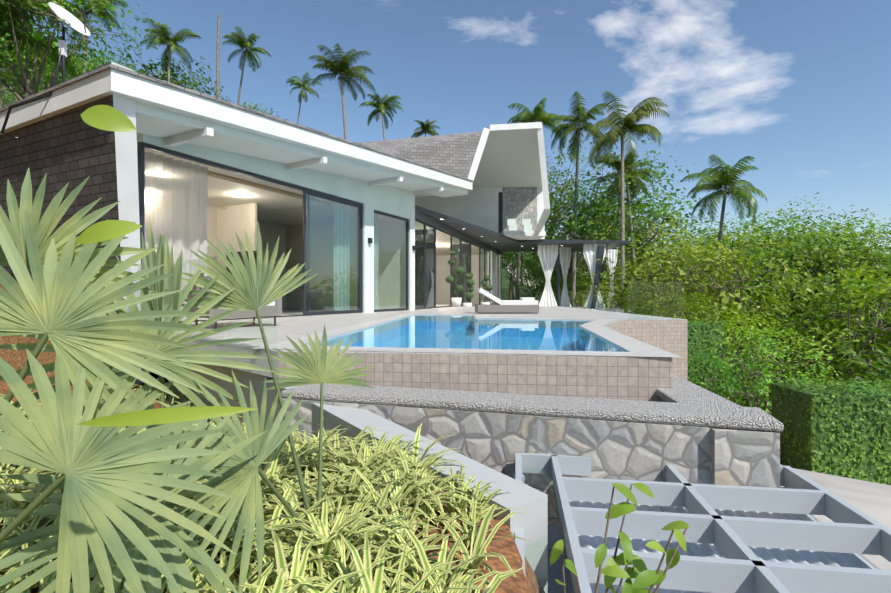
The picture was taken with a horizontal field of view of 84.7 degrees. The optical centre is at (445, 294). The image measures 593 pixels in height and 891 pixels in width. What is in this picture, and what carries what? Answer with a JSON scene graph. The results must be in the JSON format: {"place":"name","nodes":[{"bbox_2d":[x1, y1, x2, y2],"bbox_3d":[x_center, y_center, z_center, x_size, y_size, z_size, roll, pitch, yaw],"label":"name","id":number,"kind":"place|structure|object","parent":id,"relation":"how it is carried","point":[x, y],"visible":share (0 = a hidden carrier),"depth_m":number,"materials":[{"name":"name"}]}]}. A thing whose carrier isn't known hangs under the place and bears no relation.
{"place":"outdoors","nodes":[
{"label":"outdoors","id":0,"kind":"place"},
{"bbox_2d":[125,250,683,355],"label":"glass balustrade deck","id":1,"kind":"structure","parent":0,"point":[131,271],"depth_m":6.29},
{"bbox_2d":[0,79,889,592],"bbox_3d":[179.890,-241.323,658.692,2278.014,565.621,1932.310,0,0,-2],"label":"ground","id":2,"kind":"structure","parent":0,"point":[506,547],"depth_m":2.40,"materials":[{"name":"soil"}]},
{"bbox_2d":[0,42,22,85],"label":"shrub","id":3,"kind":"object","parent":2,"relation":"on","point":[4,72],"visible":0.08,"depth_m":61.55,"materials":[{"name":"green plant"}]},
{"bbox_2d":[6,59,25,92],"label":"shrub","id":4,"kind":"object","parent":2,"relation":"on","point":[14,80],"visible":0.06,"depth_m":79.49,"materials":[{"name":"green plant"}]},
{"bbox_2d":[0,41,35,73],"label":"broadleaf tree","id":5,"kind":"object","parent":2,"relation":"on","point":[19,52],"depth_m":43.99,"materials":[{"name":"green plant"}]},
{"bbox_2d":[2,88,42,105],"bbox_3d":[-24.313,-9.119,29.253,5.965,6.002,5.704,0,0,-15],"label":"shrub","id":6,"kind":"object","parent":2,"relation":"on","point":[11,97],"visible":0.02,"depth_m":27.53,"materials":[{"name":"green plant"}]},
{"bbox_2d":[0,27,52,94],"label":"shrub","id":7,"kind":"object","parent":2,"relation":"on","point":[10,68],"visible":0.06,"depth_m":38.11,"materials":[{"name":"green plant"}]},
{"bbox_2d":[1,47,68,96],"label":"shrub","id":8,"kind":"object","parent":2,"relation":"on","point":[15,79],"visible":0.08,"depth_m":46.56,"materials":[{"name":"green plant"}]},
{"bbox_2d":[0,0,76,107],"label":"broadleaf tree","id":9,"kind":"object","parent":2,"relation":"on","point":[14,15],"visible":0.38,"depth_m":21.91,"materials":[{"name":"green plant"}]},
{"bbox_2d":[10,48,80,84],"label":"shrub","id":10,"kind":"object","parent":2,"relation":"on","point":[38,64],"visible":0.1,"depth_m":58.07,"materials":[{"name":"green plant"}]},
{"bbox_2d":[11,63,83,90],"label":"shrub","id":11,"kind":"object","parent":2,"relation":"on","point":[43,77],"visible":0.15,"depth_m":40.27,"materials":[{"name":"green plant"}]},
{"bbox_2d":[47,55,110,71],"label":"shrub","id":12,"kind":"object","parent":2,"relation":"on","point":[87,62],"visible":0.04,"depth_m":58.56,"materials":[{"name":"green plant"}]},
{"bbox_2d":[0,0,160,106],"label":"broadleaf tree","id":13,"kind":"object","parent":2,"relation":"on","point":[27,90],"visible":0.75,"depth_m":21.95,"materials":[{"name":"green plant"}]},
{"bbox_2d":[30,47,134,85],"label":"shrub","id":14,"kind":"object","parent":2,"relation":"on","point":[89,63],"visible":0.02,"depth_m":53.38,"materials":[{"name":"green plant"}]},
{"bbox_2d":[31,55,135,90],"bbox_3d":[-29.754,-14.718,40.761,8.770,10.660,8.037,0,0,40],"label":"shrub","id":15,"kind":"object","parent":2,"relation":"on","point":[66,78],"visible":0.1,"depth_m":39.22,"materials":[{"name":"green plant"}]},
{"bbox_2d":[41,0,127,73],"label":"coconut palm","id":16,"kind":"object","parent":2,"relation":"on","point":[104,14],"visible":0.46,"depth_m":41.86,"materials":[{"name":"green plant"}]},
{"bbox_2d":[31,39,139,82],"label":"shrub","id":17,"kind":"object","parent":2,"relation":"on","point":[76,63],"depth_m":48.67,"materials":[{"name":"green plant"}]},
{"bbox_2d":[88,53,142,73],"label":"shrub","id":18,"kind":"object","parent":2,"relation":"on","point":[121,64],"depth_m":94.66,"materials":[{"name":"green plant"}]},
{"bbox_2d":[0,168,239,592],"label":"fan palm plant","id":19,"kind":"object","parent":2,"relation":"on","point":[60,301],"visible":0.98,"depth_m":1.12,"materials":[{"name":"green plant"}]},
{"bbox_2d":[0,217,275,592],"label":"fan palm plant","id":20,"kind":"object","parent":2,"relation":"on","point":[172,557],"visible":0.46,"depth_m":1.45,"materials":[{"name":"green plant"}]},
{"bbox_2d":[89,39,223,95],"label":"broadleaf tree","id":21,"kind":"object","parent":2,"relation":"on","point":[163,76],"visible":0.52,"depth_m":64.89,"materials":[{"name":"green plant"}]},
{"bbox_2d":[75,105,258,426],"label":"leaves","id":22,"kind":"object","parent":2,"relation":"on","point":[106,117],"visible":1,"depth_m":0.45,"materials":[{"name":"green plant"}]},
{"bbox_2d":[135,66,198,89],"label":"shrub","id":23,"kind":"object","parent":2,"relation":"on","point":[175,78],"visible":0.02,"depth_m":80.62,"materials":[{"name":"green plant"}]},
{"bbox_2d":[139,18,201,82],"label":"coconut palm","id":24,"kind":"object","parent":2,"relation":"on","point":[172,46],"visible":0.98,"depth_m":62.39,"materials":[{"name":"green plant"}]},
{"bbox_2d":[0,61,415,383],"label":"house wall","id":25,"kind":"structure","parent":2,"relation":"on","point":[293,209],"depth_m":13.59,"materials":[{"name":"beige paint"}]},
{"bbox_2d":[0,2,89,139],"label":"satellite dish","id":26,"kind":"object","parent":25,"relation":"on","point":[68,18],"visible":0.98,"depth_m":8.37,"materials":[{"name":"grey metal"}]},
{"bbox_2d":[137,149,207,320],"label":"curtain","id":27,"kind":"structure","parent":25,"relation":"attached to","point":[176,201],"depth_m":10.38,"materials":[{"name":"grey fabric"}]},
{"bbox_2d":[0,64,473,197],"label":"roof","id":28,"kind":"structure","parent":25,"relation":"attached to","point":[174,114],"depth_m":9.76,"materials":[{"name":"white paint"}]},
{"bbox_2d":[334,204,349,310],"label":"curtain","id":29,"kind":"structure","parent":25,"relation":"attached to","point":[339,241],"depth_m":15.29,"materials":[{"name":"grey fabric"}]},
{"bbox_2d":[374,214,378,309],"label":"curtain","id":30,"kind":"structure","parent":25,"relation":"attached to","point":[376,219],"depth_m":16.99,"materials":[{"name":"grey fabric"}]},
{"bbox_2d":[161,78,265,112],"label":"shrub","id":31,"kind":"object","parent":2,"relation":"on","point":[201,89],"visible":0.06,"depth_m":46.08,"materials":[{"name":"green plant"}]},
{"bbox_2d":[216,14,219,98],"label":"dead palm trunk","id":32,"kind":"object","parent":2,"relation":"on","point":[217,60],"visible":0.43,"depth_m":45.31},
{"bbox_2d":[222,26,270,104],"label":"coconut palm","id":33,"kind":"object","parent":2,"relation":"on","point":[241,41],"visible":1,"depth_m":72.34,"materials":[{"name":"green plant"}]},
{"bbox_2d":[215,96,288,119],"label":"shrub","id":34,"kind":"object","parent":2,"relation":"on","point":[244,105],"visible":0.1,"depth_m":59.15,"materials":[{"name":"green plant"}]},
{"bbox_2d":[155,223,373,592],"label":"fan palm plant","id":35,"kind":"object","parent":2,"relation":"on","point":[257,290],"visible":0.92,"depth_m":1.90,"materials":[{"name":"green plant"}]},
{"bbox_2d":[0,379,531,592],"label":"ground cover plants","id":36,"kind":"object","parent":2,"relation":"on","point":[338,545],"visible":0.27,"depth_m":1.99,"materials":[{"name":"green plant"}]},
{"bbox_2d":[286,72,320,123],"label":"coconut palm","id":37,"kind":"object","parent":2,"relation":"on","point":[304,84],"visible":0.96,"depth_m":96.83,"materials":[{"name":"green plant"}]},
{"bbox_2d":[308,43,375,139],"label":"coconut palm","id":38,"kind":"object","parent":2,"relation":"on","point":[342,67],"visible":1,"depth_m":52.58,"materials":[{"name":"green plant"}]},
{"bbox_2d":[176,338,547,592],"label":"retaining wall","id":39,"kind":"structure","parent":2,"relation":"on","point":[531,501],"depth_m":3.22,"materials":[{"name":"grey paint"}]},
{"bbox_2d":[359,93,403,139],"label":"coconut palm","id":40,"kind":"object","parent":2,"relation":"on","point":[380,106],"visible":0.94,"depth_m":74.60,"materials":[{"name":"green plant"}]},
{"bbox_2d":[411,119,439,137],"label":"coconut palm","id":41,"kind":"object","parent":2,"relation":"on","point":[426,127],"visible":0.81,"depth_m":109.73,"materials":[{"name":"green plant"}]},
{"bbox_2d":[174,319,687,401],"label":"pool wall","id":42,"kind":"structure","parent":2,"relation":"on","point":[628,378],"depth_m":4.76,"materials":[{"name":"beige tile"}]},
{"bbox_2d":[177,304,682,356],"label":"pool deck","id":43,"kind":"structure","parent":42,"relation":"on","point":[293,327],"depth_m":10.71,"materials":[{"name":"stone"}]},
{"bbox_2d":[154,273,281,328],"bbox_3d":[-4.161,0.094,8.820,0.970,0.981,2.100,0,0,41],"label":"wicker lounge chair","id":44,"kind":"object","parent":43,"relation":"on","point":[277,303],"depth_m":8.89,"materials":[{"name":"grey wicker"}]},
{"bbox_2d":[445,250,464,306],"bbox_3d":[0.468,-0.772,23.467,0.966,2.711,0.612,0,0,15],"label":"topiary plant","id":45,"kind":"object","parent":43,"relation":"on","point":[456,301],"visible":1,"depth_m":23.33,"materials":[{"name":"green plant"}]},
{"bbox_2d":[475,288,538,313],"bbox_3d":[1.934,0.185,15.548,1.918,0.796,0.850,0,0,-2],"label":"lounge chair","id":46,"kind":"object","parent":43,"relation":"on","point":[526,305],"visible":1,"depth_m":15.14,"materials":[{"name":"grey wicker"}]},
{"bbox_2d":[307,315,625,351],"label":"pool water","id":47,"kind":"structure","parent":42,"relation":"in","point":[445,331],"depth_m":7.26,"materials":[{"name":"blue liquid"}]},
{"bbox_2d":[252,314,680,356],"bbox_3d":[0.940,0.681,9.800,6.332,0.205,10.637,0,0,-2],"label":"pool coping","id":48,"kind":"object","parent":42,"relation":"on","point":[630,346],"visible":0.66,"depth_m":5.58,"materials":[{"name":"grey stone"}]},
{"bbox_2d":[415,187,545,309],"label":"house wall","id":49,"kind":"structure","parent":2,"relation":"on","point":[514,212],"depth_m":30.03,"materials":[{"name":"white paint"}]},
{"bbox_2d":[359,122,549,232],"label":"roof","id":50,"kind":"structure","parent":49,"relation":"attached to","point":[504,155],"depth_m":24.91,"materials":[{"name":"grey tile"}]},
{"bbox_2d":[415,205,630,251],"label":"sala roof","id":51,"kind":"structure","parent":49,"relation":"on","point":[499,241],"depth_m":30.32,"materials":[{"name":"grey metal"}]},
{"bbox_2d":[538,245,557,305],"bbox_3d":[6.670,-1.202,31.791,1.351,4.090,0.137,0,0,-2],"label":"curtain","id":52,"kind":"object","parent":51,"relation":"hanging from","point":[547,255],"visible":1,"depth_m":31.79,"materials":[{"name":"white fabric"}]},
{"bbox_2d":[560,247,570,306],"bbox_3d":[8.127,-1.202,33.236,0.854,4.090,0.137,0,0,-2],"label":"curtain","id":53,"kind":"object","parent":51,"relation":"hanging from","point":[565,255],"visible":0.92,"depth_m":33.23,"materials":[{"name":"white fabric"}]},
{"bbox_2d":[583,244,605,307],"bbox_3d":[9.513,-1.202,31.178,1.460,4.090,0.137,0,0,-2],"label":"curtain","id":54,"kind":"object","parent":51,"relation":"hanging from","point":[589,250],"visible":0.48,"depth_m":31.18,"materials":[{"name":"white fabric"}]},
{"bbox_2d":[606,249,617,306],"bbox_3d":[11.845,-1.202,34.852,0.854,4.090,0.137,0,0,-2],"label":"curtain","id":55,"kind":"object","parent":51,"relation":"hanging from","point":[612,255],"visible":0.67,"depth_m":34.84,"materials":[{"name":"white fabric"}]},
{"bbox_2d":[505,252,531,299],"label":"broadleaf tree","id":56,"kind":"object","parent":2,"relation":"on","point":[513,291],"depth_m":78.77,"materials":[{"name":"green plant"}]},
{"bbox_2d":[502,252,539,299],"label":"broadleaf tree","id":57,"kind":"object","parent":2,"relation":"on","point":[513,256],"visible":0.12,"depth_m":74.37,"materials":[{"name":"green plant"}]},
{"bbox_2d":[282,398,779,556],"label":"stone retaining wall","id":58,"kind":"structure","parent":2,"relation":"on","point":[625,450],"depth_m":3.68,"materials":[{"name":"grey stone"}]},
{"bbox_2d":[281,373,783,431],"bbox_3d":[0.761,0.908,6.095,4.623,0.070,5.602,0,0,-2],"label":"gravel ledge","id":59,"kind":"object","parent":58,"relation":"on","point":[688,403],"visible":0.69,"depth_m":3.97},
{"bbox_2d":[502,252,562,294],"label":"broadleaf tree","id":60,"kind":"object","parent":2,"relation":"on","point":[510,266],"visible":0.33,"depth_m":58.46,"materials":[{"name":"green plant"}]},
{"bbox_2d":[507,98,563,299],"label":"coconut palm","id":61,"kind":"object","parent":2,"relation":"on","point":[537,113],"visible":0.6,"depth_m":52.55,"materials":[{"name":"green plant"}]},
{"bbox_2d":[513,268,579,302],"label":"bush","id":62,"kind":"object","parent":2,"relation":"on","point":[553,278],"visible":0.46,"depth_m":48.88,"materials":[{"name":"green plant"}]},
{"bbox_2d":[513,252,589,305],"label":"bush","id":63,"kind":"object","parent":2,"relation":"on","point":[534,278],"visible":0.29,"depth_m":50.96,"materials":[{"name":"green plant"}]},
{"bbox_2d":[506,232,605,289],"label":"broadleaf tree","id":64,"kind":"object","parent":2,"relation":"on","point":[538,260],"visible":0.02,"depth_m":58.57,"materials":[{"name":"green plant"}]},
{"bbox_2d":[550,91,609,305],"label":"coconut palm","id":65,"kind":"object","parent":2,"relation":"on","point":[573,121],"visible":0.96,"depth_m":44.78,"materials":[{"name":"green plant"}]},
{"bbox_2d":[553,274,619,305],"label":"bush","id":66,"kind":"object","parent":2,"relation":"on","point":[577,288],"visible":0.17,"depth_m":49.12,"materials":[{"name":"green plant"}]},
{"bbox_2d":[504,128,678,305],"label":"broadleaf tree","id":67,"kind":"object","parent":2,"relation":"on","point":[556,225],"visible":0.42,"depth_m":45.98,"materials":[{"name":"green plant"}]},
{"bbox_2d":[545,137,641,239],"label":"broadleaf tree","id":68,"kind":"object","parent":2,"relation":"on","point":[561,186],"visible":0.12,"depth_m":57.36,"materials":[{"name":"green plant"}]},
{"bbox_2d":[571,306,631,313],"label":"sala terrace floor","id":69,"kind":"structure","parent":2,"relation":"on","point":[615,309],"depth_m":30.64,"materials":[{"name":"stone"}]},
{"bbox_2d":[462,271,474,305],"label":"topiary plant","id":70,"kind":"object","parent":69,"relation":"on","point":[470,283],"visible":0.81,"depth_m":25.46,"materials":[{"name":"green plant"}]},
{"bbox_2d":[481,276,492,303],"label":"topiary plant","id":71,"kind":"object","parent":69,"relation":"on","point":[484,283],"visible":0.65,"depth_m":27.38,"materials":[{"name":"green plant"}]},
{"bbox_2d":[556,245,604,308],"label":"sala columns","id":72,"kind":"structure","parent":69,"relation":"on","point":[599,267],"depth_m":30.82,"materials":[{"name":"grey metal"}]},
{"bbox_2d":[550,483,688,592],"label":"plant","id":73,"kind":"object","parent":2,"relation":"on","point":[611,570],"visible":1,"depth_m":1.14,"materials":[{"name":"green plant"}]},
{"bbox_2d":[536,187,704,305],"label":"broadleaf tree","id":74,"kind":"object","parent":2,"relation":"on","point":[675,219],"visible":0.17,"depth_m":56.31,"materials":[{"name":"green plant"}]},
{"bbox_2d":[533,144,711,284],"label":"broadleaf tree","id":75,"kind":"object","parent":2,"relation":"on","point":[644,212],"visible":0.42,"depth_m":52.23,"materials":[{"name":"green plant"}]},
{"bbox_2d":[591,150,661,299],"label":"coconut palm","id":76,"kind":"object","parent":2,"relation":"on","point":[609,160],"visible":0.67,"depth_m":46.49,"materials":[{"name":"green plant"}]},
{"bbox_2d":[585,91,669,307],"bbox_3d":[15.084,-3.380,40.300,6.388,25.258,7.119,0,0,24],"label":"coconut palm","id":77,"kind":"object","parent":2,"relation":"on","point":[629,123],"visible":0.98,"depth_m":39.21,"materials":[{"name":"green plant"}]},
{"bbox_2d":[557,221,724,307],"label":"broadleaf tree","id":78,"kind":"object","parent":2,"relation":"on","point":[617,263],"visible":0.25,"depth_m":47.53,"materials":[{"name":"green plant"}]},
{"bbox_2d":[576,226,721,302],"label":"broadleaf tree","id":79,"kind":"object","parent":2,"relation":"on","point":[653,260],"visible":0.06,"depth_m":50.07,"materials":[{"name":"green plant"}]},
{"bbox_2d":[555,255,751,335],"bbox_3d":[14.458,4.077,35.887,13.530,13.614,12.939,0,0,43],"label":"bush","id":80,"kind":"object","parent":2,"relation":"on","point":[623,301],"visible":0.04,"depth_m":33.43,"materials":[{"name":"green plant"}]},
{"bbox_2d":[573,237,800,365],"bbox_3d":[16.438,3.753,36.645,15.652,16.468,16.366,0,0,-7],"label":"broadleaf tree","id":81,"kind":"object","parent":2,"relation":"on","point":[767,305],"visible":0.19,"depth_m":34.41,"materials":[{"name":"green plant"}]},
{"bbox_2d":[619,284,764,364],"bbox_3d":[12.425,4.269,26.682,9.292,9.683,6.949,0,0,-18],"label":"bush","id":82,"kind":"object","parent":2,"relation":"on","point":[678,308],"visible":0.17,"depth_m":26.64,"materials":[{"name":"green plant"}]},
{"bbox_2d":[512,453,890,592],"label":"pergola frame","id":83,"kind":"object","parent":2,"relation":"on","point":[741,567],"visible":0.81,"depth_m":2.66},
{"bbox_2d":[569,500,879,592],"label":"corrugated roof","id":84,"kind":"structure","parent":83,"relation":"attached to","point":[852,560],"depth_m":2.80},
{"bbox_2d":[578,223,830,348],"bbox_3d":[14.233,3.365,30.614,11.244,15.669,15.037,0,0,-30],"label":"broadleaf tree","id":85,"kind":"object","parent":2,"relation":"on","point":[673,272],"visible":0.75,"depth_m":28.62,"materials":[{"name":"green plant"}]},
{"bbox_2d":[680,154,766,312],"bbox_3d":[22.789,1.652,40.119,6.404,25.477,6.360,0,0,-1],"label":"coconut palm","id":86,"kind":"object","parent":2,"relation":"on","point":[728,177],"visible":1,"depth_m":39.61,"materials":[{"name":"green plant"}]},
{"bbox_2d":[615,242,835,362],"bbox_3d":[21.694,4.849,40.316,15.716,19.322,16.687,0,0,17],"label":"broadleaf tree","id":87,"kind":"object","parent":2,"relation":"on","point":[754,291],"visible":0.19,"depth_m":35.17,"materials":[{"name":"green plant"}]},
{"bbox_2d":[616,213,882,371],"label":"broadleaf tree","id":88,"kind":"object","parent":2,"relation":"on","point":[811,247],"visible":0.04,"depth_m":42.89,"materials":[{"name":"green plant"}]},
{"bbox_2d":[728,378,771,415],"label":"bush","id":89,"kind":"object","parent":2,"relation":"on","point":[741,404],"visible":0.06,"depth_m":42.40,"materials":[{"name":"green plant"}]},
{"bbox_2d":[685,306,826,404],"bbox_3d":[13.331,5.167,23.813,8.884,9.258,6.643,0,0,-5],"label":"bush","id":90,"kind":"object","parent":2,"relation":"on","point":[731,325],"visible":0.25,"depth_m":23.24,"materials":[{"name":"green plant"}]},
{"bbox_2d":[676,200,850,388],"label":"broadleaf tree","id":91,"kind":"object","parent":2,"relation":"on","point":[737,228],"visible":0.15,"depth_m":78.88,"materials":[{"name":"green plant"}]},
{"bbox_2d":[660,229,880,405],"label":"broadleaf tree","id":92,"kind":"object","parent":2,"relation":"on","point":[759,252],"visible":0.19,"depth_m":41.44,"materials":[{"name":"green plant"}]},
{"bbox_2d":[688,320,864,414],"bbox_3d":[10.784,3.887,16.195,5.960,5.997,5.700,0,0,-14],"label":"bush","id":93,"kind":"object","parent":2,"relation":"on","point":[726,387],"visible":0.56,"depth_m":16.32,"materials":[{"name":"green plant"}]},
{"bbox_2d":[688,192,890,378],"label":"broadleaf tree","id":94,"kind":"object","parent":2,"relation":"on","point":[805,222],"visible":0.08,"depth_m":67.87,"materials":[{"name":"green plant"}]},
{"bbox_2d":[698,215,890,381],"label":"broadleaf tree","id":95,"kind":"object","parent":2,"relation":"on","point":[815,280],"visible":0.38,"depth_m":36.69,"materials":[{"name":"green plant"}]},
{"bbox_2d":[704,207,890,383],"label":"broadleaf tree","id":96,"kind":"object","parent":2,"relation":"on","point":[829,237],"visible":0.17,"depth_m":47.57,"materials":[{"name":"green plant"}]},
{"bbox_2d":[706,218,890,367],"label":"broadleaf tree","id":97,"kind":"object","parent":2,"relation":"on","point":[827,251],"visible":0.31,"depth_m":39.49,"materials":[{"name":"green plant"}]},
{"bbox_2d":[721,255,890,414],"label":"bush","id":98,"kind":"object","parent":2,"relation":"on","point":[838,353],"visible":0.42,"depth_m":25.94,"materials":[{"name":"green plant"}]},
{"bbox_2d":[734,259,890,408],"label":"bush","id":99,"kind":"object","parent":2,"relation":"on","point":[839,331],"visible":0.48,"depth_m":30.04,"materials":[{"name":"green plant"}]},
{"bbox_2d":[740,210,890,382],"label":"broadleaf tree","id":100,"kind":"object","parent":2,"relation":"on","point":[854,258],"visible":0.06,"depth_m":43.12,"materials":[{"name":"green plant"}]},
{"bbox_2d":[763,205,890,318],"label":"broadleaf tree","id":101,"kind":"object","parent":2,"relation":"on","point":[870,237],"visible":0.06,"depth_m":52.95,"materials":[{"name":"green plant"}]},
{"bbox_2d":[805,230,890,373],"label":"broadleaf tree","id":102,"kind":"object","parent":2,"relation":"on","point":[861,255],"visible":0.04,"depth_m":82.66,"materials":[{"name":"green plant"}]},
{"bbox_2d":[3,0,890,296],"label":"sky","id":103,"kind":"structure","parent":0,"point":[800,88],"materials":[{"name":"blue"}]},
{"bbox_2d":[523,468,575,592],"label":"pergola glass strip","id":104,"kind":"object","parent":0,"point":[547,535],"depth_m":2.64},
{"bbox_2d":[688,321,723,395],"bbox_3d":[8.861,4.172,19.456,4.034,6.262,1.390,0,0,-8],"label":"hedge","id":105,"kind":"object","parent":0,"point":[702,336],"depth_m":19.06,"materials":[{"name":"green plant"}]},
{"bbox_2d":[548,350,890,592],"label":"ground","id":106,"kind":"structure","parent":0,"point":[871,499],"depth_m":4.82,"materials":[{"name":"concrete"}]},
{"bbox_2d":[768,377,890,484],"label":"hedge","id":107,"kind":"object","parent":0,"point":[868,466],"depth_m":8.96,"materials":[{"name":"green plant"}]}
]}

